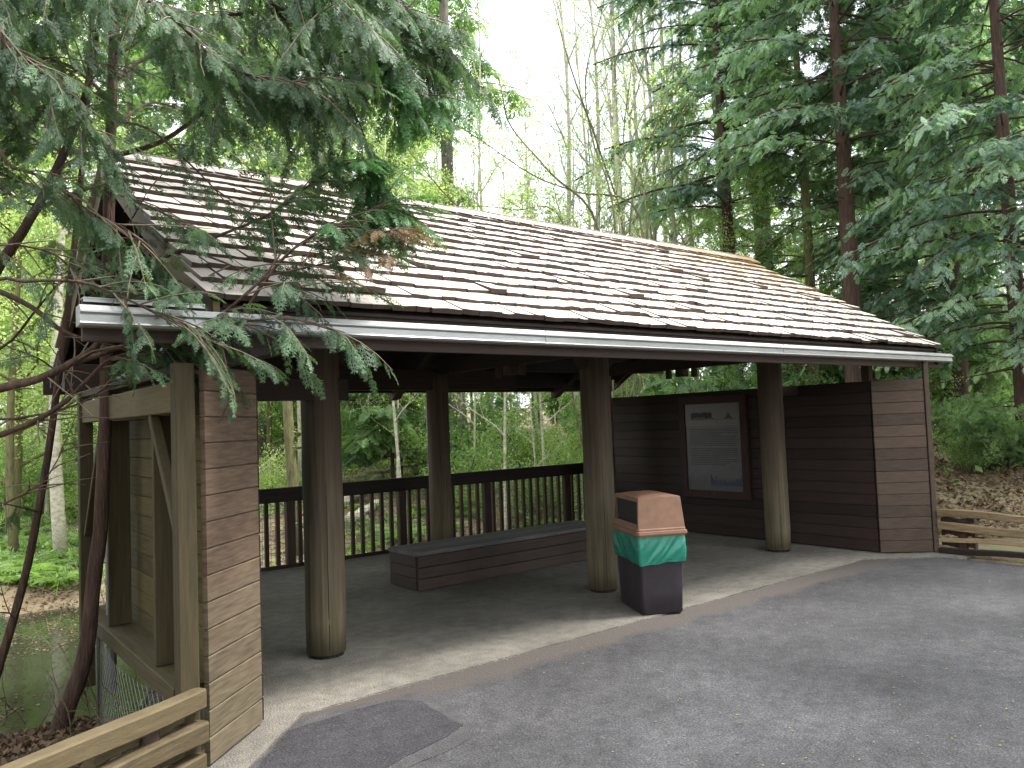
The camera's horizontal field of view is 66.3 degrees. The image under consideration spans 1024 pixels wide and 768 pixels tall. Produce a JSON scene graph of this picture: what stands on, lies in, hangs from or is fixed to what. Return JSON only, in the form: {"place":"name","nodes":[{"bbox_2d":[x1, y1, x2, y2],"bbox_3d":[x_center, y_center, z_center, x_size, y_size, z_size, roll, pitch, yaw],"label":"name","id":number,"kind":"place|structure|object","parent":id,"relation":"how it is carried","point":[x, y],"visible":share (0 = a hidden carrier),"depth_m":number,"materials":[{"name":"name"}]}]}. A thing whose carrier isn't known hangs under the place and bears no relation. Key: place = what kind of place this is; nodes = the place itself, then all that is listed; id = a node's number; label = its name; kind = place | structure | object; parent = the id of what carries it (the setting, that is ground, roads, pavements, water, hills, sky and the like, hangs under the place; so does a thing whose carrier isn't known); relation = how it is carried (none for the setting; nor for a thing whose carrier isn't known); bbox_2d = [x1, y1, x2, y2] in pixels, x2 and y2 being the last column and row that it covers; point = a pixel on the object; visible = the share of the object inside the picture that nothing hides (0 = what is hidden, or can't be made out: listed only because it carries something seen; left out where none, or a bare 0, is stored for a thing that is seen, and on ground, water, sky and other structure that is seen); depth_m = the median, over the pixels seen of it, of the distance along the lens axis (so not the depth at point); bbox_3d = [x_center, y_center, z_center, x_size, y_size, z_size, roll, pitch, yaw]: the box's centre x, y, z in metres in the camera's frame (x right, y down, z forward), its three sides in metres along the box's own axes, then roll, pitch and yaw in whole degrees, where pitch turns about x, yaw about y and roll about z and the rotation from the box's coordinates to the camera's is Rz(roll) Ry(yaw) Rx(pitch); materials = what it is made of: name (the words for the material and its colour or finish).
{"place":"outdoors","nodes":[
{"label":"outdoors","id":0,"kind":"place"},
{"bbox_2d":[0,607,144,734],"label":"pond water","id":1,"kind":"structure","parent":0,"point":[25,674],"depth_m":10.22,"materials":[{"name":"green liquid"}]},
{"bbox_2d":[0,407,1023,767],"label":"ground","id":2,"kind":"structure","parent":0,"point":[32,603],"depth_m":14.15,"materials":[{"name":"soil"}]},
{"bbox_2d":[0,561,69,584],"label":"fern","id":3,"kind":"object","parent":2,"relation":"on","point":[32,572],"visible":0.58,"depth_m":14.98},
{"bbox_2d":[0,427,77,516],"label":"shrub","id":4,"kind":"object","parent":2,"relation":"on","point":[30,496],"visible":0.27,"depth_m":20.89,"materials":[{"name":"green plant"}]},
{"bbox_2d":[0,557,78,583],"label":"fern","id":5,"kind":"object","parent":2,"relation":"on","point":[6,566],"visible":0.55,"depth_m":15.30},
{"bbox_2d":[0,185,98,520],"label":"maple tree","id":6,"kind":"object","parent":2,"relation":"on","point":[47,502],"visible":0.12,"depth_m":20.80,"materials":[{"name":"green plant"}]},
{"bbox_2d":[0,569,103,594],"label":"fern","id":7,"kind":"object","parent":2,"relation":"on","point":[43,578],"visible":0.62,"depth_m":14.78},
{"bbox_2d":[0,58,104,552],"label":"maple tree","id":8,"kind":"object","parent":2,"relation":"on","point":[9,480],"visible":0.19,"depth_m":17.19,"materials":[{"name":"green plant"}]},
{"bbox_2d":[0,3,105,551],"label":"alder tree","id":9,"kind":"object","parent":2,"relation":"on","point":[58,521],"visible":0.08,"depth_m":16.90,"materials":[{"name":"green plant"}]},
{"bbox_2d":[0,640,123,738],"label":"bare shrub","id":10,"kind":"object","parent":2,"relation":"on","point":[67,709],"visible":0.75,"depth_m":5.44,"materials":[{"name":"brown plant"}]},
{"bbox_2d":[0,711,130,767],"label":"bank litter","id":11,"kind":"object","parent":2,"relation":"on","point":[14,739],"visible":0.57,"depth_m":5.24,"materials":[{"name":"brown plant"}]},
{"bbox_2d":[0,7,169,473],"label":"fir tree","id":12,"kind":"object","parent":2,"relation":"on","point":[140,55],"visible":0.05,"depth_m":23.64,"materials":[{"name":"green plant"}]},
{"bbox_2d":[0,13,186,535],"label":"maple tree","id":13,"kind":"object","parent":2,"relation":"on","point":[19,462],"visible":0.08,"depth_m":18.86,"materials":[{"name":"green plant"}]},
{"bbox_2d":[0,20,197,677],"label":"cypress tree","id":14,"kind":"object","parent":2,"relation":"on","point":[21,588],"visible":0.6,"depth_m":5.38,"materials":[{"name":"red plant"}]},
{"bbox_2d":[0,687,208,767],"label":"rail fence","id":15,"kind":"object","parent":2,"relation":"on","point":[147,737],"visible":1,"depth_m":3.68,"materials":[{"name":"brown wood"}]},
{"bbox_2d":[27,6,195,283],"bbox_3d":[-14.948,-7.715,30.459,6.860,23.665,6.887,-3,-3,24],"label":"fir tree","id":16,"kind":"object","parent":2,"relation":"on","point":[150,109],"visible":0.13,"depth_m":30.41,"materials":[{"name":"green plant"}]},
{"bbox_2d":[96,28,169,153],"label":"fir tree","id":17,"kind":"object","parent":2,"relation":"on","point":[144,65],"visible":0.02,"depth_m":34.03,"materials":[{"name":"green plant"}]},
{"bbox_2d":[0,0,339,532],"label":"cypress tree","id":18,"kind":"object","parent":2,"relation":"on","point":[61,98],"visible":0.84,"depth_m":4.18,"materials":[{"name":"green plant"}]},
{"bbox_2d":[133,0,252,168],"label":"fir tree","id":19,"kind":"object","parent":2,"relation":"on","point":[173,3],"visible":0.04,"depth_m":33.15,"materials":[{"name":"green plant"}]},
{"bbox_2d":[135,0,274,165],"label":"fir tree","id":20,"kind":"object","parent":2,"relation":"on","point":[158,73],"visible":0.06,"depth_m":29.31,"materials":[{"name":"green plant"}]},
{"bbox_2d":[181,0,299,454],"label":"fir tree","id":21,"kind":"object","parent":2,"relation":"on","point":[232,7],"visible":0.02,"depth_m":27.98,"materials":[{"name":"green plant"}]},
{"bbox_2d":[0,0,509,730],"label":"cypress tree","id":22,"kind":"object","parent":2,"relation":"on","point":[380,72],"visible":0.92,"depth_m":4.72,"materials":[{"name":"green plant"}]},
{"bbox_2d":[189,1,354,556],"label":"alder tree","id":23,"kind":"object","parent":2,"relation":"on","point":[291,447],"visible":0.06,"depth_m":14.40,"materials":[{"name":"green plant"}]},
{"bbox_2d":[258,401,297,453],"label":"shrub","id":24,"kind":"object","parent":2,"relation":"on","point":[278,417],"visible":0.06,"depth_m":26.38,"materials":[{"name":"green plant"}]},
{"bbox_2d":[246,5,311,484],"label":"alder tree","id":25,"kind":"object","parent":2,"relation":"on","point":[299,466],"visible":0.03,"depth_m":19.88,"materials":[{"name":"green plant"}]},
{"bbox_2d":[258,401,300,487],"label":"maple tree","id":26,"kind":"object","parent":2,"relation":"on","point":[268,461],"visible":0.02,"depth_m":17.57,"materials":[{"name":"green plant"}]},
{"bbox_2d":[259,454,301,488],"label":"shrub","id":27,"kind":"object","parent":2,"relation":"on","point":[275,480],"visible":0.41,"depth_m":18.63,"materials":[{"name":"green plant"}]},
{"bbox_2d":[258,163,303,461],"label":"maple tree","id":28,"kind":"object","parent":2,"relation":"on","point":[269,424],"visible":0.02,"depth_m":25.19,"materials":[{"name":"green plant"}]},
{"bbox_2d":[188,1,415,452],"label":"fir tree","id":29,"kind":"object","parent":2,"relation":"on","point":[295,173],"visible":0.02,"depth_m":19.31,"materials":[{"name":"green plant"}]},
{"bbox_2d":[293,396,422,466],"bbox_3d":[-4.782,1.324,24.012,3.672,2.654,3.607,0,-3,-32],"label":"shrub","id":30,"kind":"object","parent":2,"relation":"on","point":[344,417],"visible":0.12,"depth_m":23.36,"materials":[{"name":"green plant"}]},
{"bbox_2d":[340,104,430,477],"bbox_3d":[-2.765,-1.724,17.373,2.724,10.182,3.312,-2,-3,-6],"label":"sapling","id":31,"kind":"object","parent":2,"relation":"on","point":[396,437],"visible":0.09,"depth_m":17.63,"materials":[{"name":"green plant"}]},
{"bbox_2d":[308,110,482,477],"bbox_3d":[-2.514,-2.282,20.906,5.896,10.396,5.989,-5,-4,42],"label":"maple tree","id":32,"kind":"object","parent":2,"relation":"on","point":[427,192],"visible":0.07,"depth_m":20.66,"materials":[{"name":"green plant"}]},
{"bbox_2d":[340,392,455,477],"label":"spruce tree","id":33,"kind":"object","parent":2,"relation":"on","point":[364,448],"visible":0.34,"depth_m":19.10,"materials":[{"name":"green plant"}]},
{"bbox_2d":[363,0,474,204],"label":"fir tree","id":34,"kind":"object","parent":2,"relation":"on","point":[454,150],"visible":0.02,"depth_m":40.30,"materials":[{"name":"green plant"}]},
{"bbox_2d":[422,163,502,494],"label":"sapling","id":35,"kind":"object","parent":2,"relation":"on","point":[474,429],"visible":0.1,"depth_m":19.07,"materials":[{"name":"plant"}]},
{"bbox_2d":[419,453,513,508],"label":"shrub","id":36,"kind":"object","parent":2,"relation":"on","point":[464,488],"visible":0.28,"depth_m":18.16,"materials":[{"name":"green plant"}]},
{"bbox_2d":[396,0,537,440],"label":"fir tree","id":37,"kind":"object","parent":2,"relation":"on","point":[443,8],"visible":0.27,"depth_m":26.58,"materials":[{"name":"green plant"}]},
{"bbox_2d":[383,392,554,487],"bbox_3d":[-1.476,1.540,19.378,4.237,2.711,3.883,-4,-3,33],"label":"shrub","id":38,"kind":"object","parent":2,"relation":"on","point":[469,462],"visible":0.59,"depth_m":19.30,"materials":[{"name":"green plant"}]},
{"bbox_2d":[413,392,538,468],"bbox_3d":[-0.954,1.310,21.573,3.670,2.700,3.736,-1,-3,-20],"label":"shrub","id":39,"kind":"object","parent":2,"relation":"on","point":[498,399],"visible":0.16,"depth_m":21.09,"materials":[{"name":"green plant"}]},
{"bbox_2d":[448,0,524,410],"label":"alder tree","id":40,"kind":"object","parent":2,"relation":"on","point":[477,122],"visible":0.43,"depth_m":24.58,"materials":[{"name":"green plant"}]},
{"bbox_2d":[451,84,558,529],"bbox_3d":[-0.467,-1.384,16.485,3.215,9.884,2.644,-5,-4,43],"label":"sapling","id":41,"kind":"object","parent":2,"relation":"on","point":[503,433],"visible":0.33,"depth_m":16.12,"materials":[{"name":"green plant"}]},
{"bbox_2d":[0,432,1023,587],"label":"undergrowth","id":42,"kind":"object","parent":2,"relation":"on","point":[70,519],"visible":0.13,"depth_m":17.15,"materials":[{"name":"green plant"}]},
{"bbox_2d":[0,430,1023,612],"bbox_3d":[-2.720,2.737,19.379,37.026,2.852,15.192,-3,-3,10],"label":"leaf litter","id":43,"kind":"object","parent":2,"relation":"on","point":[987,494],"visible":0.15,"depth_m":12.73,"materials":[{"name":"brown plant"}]},
{"bbox_2d":[467,412,564,467],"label":"shrub","id":44,"kind":"object","parent":2,"relation":"on","point":[525,455],"visible":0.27,"depth_m":21.47,"materials":[{"name":"green plant"}]},
{"bbox_2d":[494,47,551,220],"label":"alder tree","id":45,"kind":"object","parent":2,"relation":"on","point":[531,217],"visible":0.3,"depth_m":31.52,"materials":[{"name":"green plant"}]},
{"bbox_2d":[481,105,579,465],"bbox_3d":[0.860,-1.419,16.716,3.091,9.503,2.542,-3,-3,26],"label":"sapling","id":46,"kind":"object","parent":2,"relation":"on","point":[539,393],"visible":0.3,"depth_m":16.89,"materials":[{"name":"green plant"}]},
{"bbox_2d":[479,441,582,518],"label":"shrub","id":47,"kind":"object","parent":2,"relation":"on","point":[548,460],"visible":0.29,"depth_m":16.60,"materials":[{"name":"green plant"}]},
{"bbox_2d":[497,45,566,464],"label":"alder tree","id":48,"kind":"object","parent":2,"relation":"on","point":[534,397],"visible":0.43,"depth_m":22.79,"materials":[{"name":"green plant"}]},
{"bbox_2d":[482,176,586,434],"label":"maple tree","id":49,"kind":"object","parent":2,"relation":"on","point":[506,197],"visible":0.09,"depth_m":31.79,"materials":[{"name":"green plant"}]},
{"bbox_2d":[498,392,578,466],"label":"sapling","id":50,"kind":"object","parent":2,"relation":"on","point":[531,424],"visible":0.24,"depth_m":16.06,"materials":[{"name":"green plant"}]},
{"bbox_2d":[369,0,715,446],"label":"vine maple","id":51,"kind":"object","parent":2,"relation":"on","point":[541,163],"visible":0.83,"depth_m":14.95,"materials":[{"name":"green plant"}]},
{"bbox_2d":[513,392,579,439],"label":"shrub","id":52,"kind":"object","parent":2,"relation":"on","point":[557,405],"visible":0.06,"depth_m":31.22,"materials":[{"name":"green plant"}]},
{"bbox_2d":[520,419,582,464],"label":"shrub","id":53,"kind":"object","parent":2,"relation":"on","point":[571,448],"visible":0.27,"depth_m":21.07,"materials":[{"name":"green plant"}]},
{"bbox_2d":[517,0,610,449],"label":"alder tree","id":54,"kind":"object","parent":2,"relation":"on","point":[569,122],"visible":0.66,"depth_m":26.45,"materials":[{"name":"green plant"}]},
{"bbox_2d":[543,31,600,229],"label":"alder tree","id":55,"kind":"object","parent":2,"relation":"on","point":[580,132],"visible":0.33,"depth_m":30.57,"materials":[{"name":"green plant"}]},
{"bbox_2d":[531,125,614,231],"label":"sapling","id":56,"kind":"object","parent":2,"relation":"on","point":[591,176],"visible":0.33,"depth_m":22.19,"materials":[{"name":"green plant"}]},
{"bbox_2d":[527,0,624,231],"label":"alder tree","id":57,"kind":"object","parent":2,"relation":"on","point":[577,63],"visible":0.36,"depth_m":30.54,"materials":[{"name":"green plant"}]},
{"bbox_2d":[544,0,643,236],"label":"alder tree","id":58,"kind":"object","parent":2,"relation":"on","point":[590,16],"visible":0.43,"depth_m":27.50,"materials":[{"name":"green plant"}]},
{"bbox_2d":[552,0,640,233],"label":"alder tree","id":59,"kind":"object","parent":2,"relation":"on","point":[611,133],"visible":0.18,"depth_m":35.60,"materials":[{"name":"green plant"}]},
{"bbox_2d":[557,388,636,462],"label":"shrub","id":60,"kind":"object","parent":2,"relation":"on","point":[574,415],"visible":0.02,"depth_m":18.22,"materials":[{"name":"green plant"}]},
{"bbox_2d":[556,112,656,397],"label":"sapling","id":61,"kind":"object","parent":2,"relation":"on","point":[600,199],"visible":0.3,"depth_m":18.00,"materials":[{"name":"green plant"}]},
{"bbox_2d":[542,0,690,389],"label":"alder tree","id":62,"kind":"object","parent":2,"relation":"on","point":[612,39],"visible":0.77,"depth_m":22.21,"materials":[{"name":"green plant"}]},
{"bbox_2d":[575,0,664,237],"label":"alder tree","id":63,"kind":"object","parent":2,"relation":"on","point":[621,41],"visible":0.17,"depth_m":31.65,"materials":[{"name":"green plant"}]},
{"bbox_2d":[583,3,675,238],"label":"alder tree","id":64,"kind":"object","parent":2,"relation":"on","point":[635,92],"visible":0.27,"depth_m":28.44,"materials":[{"name":"green plant"}]},
{"bbox_2d":[592,1,700,393],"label":"alder tree","id":65,"kind":"object","parent":2,"relation":"on","point":[655,229],"visible":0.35,"depth_m":24.30,"materials":[{"name":"green plant"}]},
{"bbox_2d":[601,3,712,241],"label":"alder tree","id":66,"kind":"object","parent":2,"relation":"on","point":[665,239],"visible":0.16,"depth_m":33.56,"materials":[{"name":"green plant"}]},
{"bbox_2d":[614,1,721,385],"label":"alder tree","id":67,"kind":"object","parent":2,"relation":"on","point":[666,163],"visible":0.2,"depth_m":27.39,"materials":[{"name":"green plant"}]},
{"bbox_2d":[641,0,707,387],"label":"alder tree","id":68,"kind":"object","parent":2,"relation":"on","point":[673,217],"visible":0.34,"depth_m":23.76,"materials":[{"name":"green plant"}]},
{"bbox_2d":[626,1,734,382],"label":"alder tree","id":69,"kind":"object","parent":2,"relation":"on","point":[684,159],"visible":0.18,"depth_m":25.13,"materials":[{"name":"green plant"}]},
{"bbox_2d":[574,363,806,397],"bbox_3d":[4.253,0.363,20.135,6.079,4.394,5.972,-3,-3,15],"label":"shrub","id":70,"kind":"object","parent":2,"relation":"on","point":[665,386],"visible":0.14,"depth_m":19.35,"materials":[{"name":"green plant"}]},
{"bbox_2d":[648,0,799,382],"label":"fir tree","id":71,"kind":"object","parent":2,"relation":"on","point":[714,131],"visible":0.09,"depth_m":28.14,"materials":[{"name":"green plant"}]},
{"bbox_2d":[571,0,881,389],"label":"cypress tree","id":72,"kind":"object","parent":2,"relation":"on","point":[690,191],"visible":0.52,"depth_m":22.21,"materials":[{"name":"green plant"}]},
{"bbox_2d":[650,5,816,363],"bbox_3d":[7.159,-11.312,24.476,5.806,27.409,4.570,-2,-3,4],"label":"fir tree","id":73,"kind":"object","parent":2,"relation":"on","point":[683,66],"visible":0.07,"depth_m":24.99,"materials":[{"name":"green plant"}]},
{"bbox_2d":[668,123,858,387],"bbox_3d":[6.979,-2.542,21.533,5.459,9.626,5.546,-4,-3,29],"label":"maple tree","id":74,"kind":"object","parent":2,"relation":"on","point":[754,231],"visible":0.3,"depth_m":20.81,"materials":[{"name":"green plant"}]},
{"bbox_2d":[696,4,836,267],"bbox_3d":[12.721,-11.882,39.659,8.230,28.280,8.198,1,-4,-45],"label":"fir tree","id":75,"kind":"object","parent":2,"relation":"on","point":[795,250],"visible":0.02,"depth_m":39.91,"materials":[{"name":"green plant"}]},
{"bbox_2d":[728,0,935,388],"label":"fir tree","id":76,"kind":"object","parent":2,"relation":"on","point":[818,214],"visible":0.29,"depth_m":19.55,"materials":[{"name":"green plant"}]},
{"bbox_2d":[648,0,1023,382],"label":"cypress tree","id":77,"kind":"object","parent":2,"relation":"on","point":[834,97],"visible":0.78,"depth_m":17.18,"materials":[{"name":"green plant"}]},
{"bbox_2d":[779,128,899,280],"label":"cypress tree","id":78,"kind":"object","parent":2,"relation":"on","point":[830,149],"visible":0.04,"depth_m":42.61,"materials":[{"name":"green plant"}]},
{"bbox_2d":[744,278,937,385],"bbox_3d":[8.927,-0.535,20.746,5.772,4.247,5.876,-3,-3,17],"label":"shrub","id":79,"kind":"object","parent":2,"relation":"on","point":[839,297],"visible":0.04,"depth_m":19.57,"materials":[{"name":"green plant"}]},
{"bbox_2d":[800,351,963,403],"bbox_3d":[8.586,0.302,18.730,3.233,2.257,3.528,-2,-3,1],"label":"shrub","id":80,"kind":"object","parent":2,"relation":"on","point":[899,377],"visible":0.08,"depth_m":17.82,"materials":[{"name":"green plant"}]},
{"bbox_2d":[765,0,1023,350],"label":"cypress tree","id":81,"kind":"object","parent":2,"relation":"on","point":[895,185],"visible":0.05,"depth_m":20.51,"materials":[{"name":"green plant"}]},
{"bbox_2d":[820,284,996,382],"bbox_3d":[9.569,-0.703,20.418,5.665,4.168,5.767,-1,-3,-26],"label":"shrub","id":82,"kind":"object","parent":2,"relation":"on","point":[885,375],"visible":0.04,"depth_m":19.05,"materials":[{"name":"green plant"}]},
{"bbox_2d":[794,0,1023,402],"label":"cypress tree","id":83,"kind":"object","parent":2,"relation":"on","point":[877,175],"visible":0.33,"depth_m":17.47,"materials":[{"name":"green plant"}]},
{"bbox_2d":[824,0,1023,465],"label":"cypress tree","id":84,"kind":"object","parent":2,"relation":"on","point":[948,120],"visible":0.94,"depth_m":13.90,"materials":[{"name":"green plant"}]},
{"bbox_2d":[834,0,1023,301],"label":"cypress tree","id":85,"kind":"object","parent":2,"relation":"on","point":[1005,7],"visible":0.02,"depth_m":24.24,"materials":[{"name":"green plant"}]},
{"bbox_2d":[887,1,1023,180],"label":"cypress tree","id":86,"kind":"object","parent":2,"relation":"on","point":[1009,82],"visible":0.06,"depth_m":19.56,"materials":[{"name":"green plant"}]},
{"bbox_2d":[930,400,985,445],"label":"shrub","id":87,"kind":"object","parent":2,"relation":"on","point":[934,415],"visible":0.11,"depth_m":15.56,"materials":[{"name":"green plant"}]},
{"bbox_2d":[918,304,1012,429],"bbox_3d":[11.177,-0.409,20.372,4.807,3.474,4.722,-3,-3,17],"label":"shrub","id":88,"kind":"object","parent":2,"relation":"on","point":[990,376],"visible":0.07,"depth_m":19.19,"materials":[{"name":"green plant"}]},
{"bbox_2d":[930,383,1023,471],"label":"shrub","id":89,"kind":"object","parent":2,"relation":"on","point":[973,417],"visible":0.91,"depth_m":13.13,"materials":[{"name":"green plant"}]},
{"bbox_2d":[932,424,1023,472],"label":"shrub","id":90,"kind":"object","parent":2,"relation":"on","point":[966,459],"visible":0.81,"depth_m":13.29,"materials":[{"name":"green plant"}]},
{"bbox_2d":[936,509,1023,558],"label":"rail fence","id":91,"kind":"object","parent":2,"relation":"on","point":[963,528],"visible":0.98,"depth_m":9.10,"materials":[{"name":"brown wood"}]},
{"bbox_2d":[0,0,1023,427],"label":"sky","id":92,"kind":"structure","parent":0,"point":[523,28],"materials":[{"name":"white"}]},
{"bbox_2d":[145,531,972,767],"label":"pavement","id":93,"kind":"structure","parent":0,"point":[385,618],"depth_m":7.13,"materials":[{"name":"concrete"}]},
{"bbox_2d":[388,520,586,590],"bbox_3d":[-0.066,2.008,9.395,2.860,0.405,0.620,0,-4,-38],"label":"timber bench","id":94,"kind":"object","parent":93,"relation":"on","point":[423,566],"visible":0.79,"depth_m":8.90,"materials":[{"name":"brown wood"}]},
{"bbox_2d":[43,149,953,764],"bbox_3d":[-0.013,0.203,9.178,9.890,4.443,5.854,0,-4,-38],"label":"park shelter","id":95,"kind":"object","parent":93,"relation":"on","point":[489,301],"visible":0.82,"depth_m":7.00,"materials":[{"name":"brown wood"}]},
{"bbox_2d":[96,636,164,767],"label":"wire panel","id":96,"kind":"object","parent":95,"relation":"hanging from","point":[100,653],"visible":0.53,"depth_m":5.31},
{"bbox_2d":[678,394,751,500],"bbox_3d":[2.940,0.921,11.443,0.045,1.495,1.200,0,-4,-38],"label":"notice panel","id":97,"kind":"object","parent":95,"relation":"attached to","point":[714,450],"visible":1,"depth_m":11.41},
{"bbox_2d":[611,490,686,614],"bbox_3d":[1.268,1.534,7.269,0.480,1.057,0.720,-1,-3,-12],"label":"waste bin","id":98,"kind":"object","parent":93,"relation":"on","point":[649,533],"visible":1,"depth_m":6.98,"materials":[{"name":"plastic"}]},
{"bbox_2d":[292,558,1023,767],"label":"road","id":99,"kind":"structure","parent":0,"point":[522,714],"depth_m":5.12,"materials":[{"name":"asphalt"}]},
{"bbox_2d":[257,700,462,767],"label":"road patch","id":100,"kind":"object","parent":99,"relation":"on","point":[384,734],"visible":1,"depth_m":4.44,"materials":[{"name":"asphalt"}]},
{"bbox_2d":[250,691,476,767],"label":"road seam","id":101,"kind":"object","parent":99,"relation":"on","point":[463,733],"visible":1,"depth_m":4.56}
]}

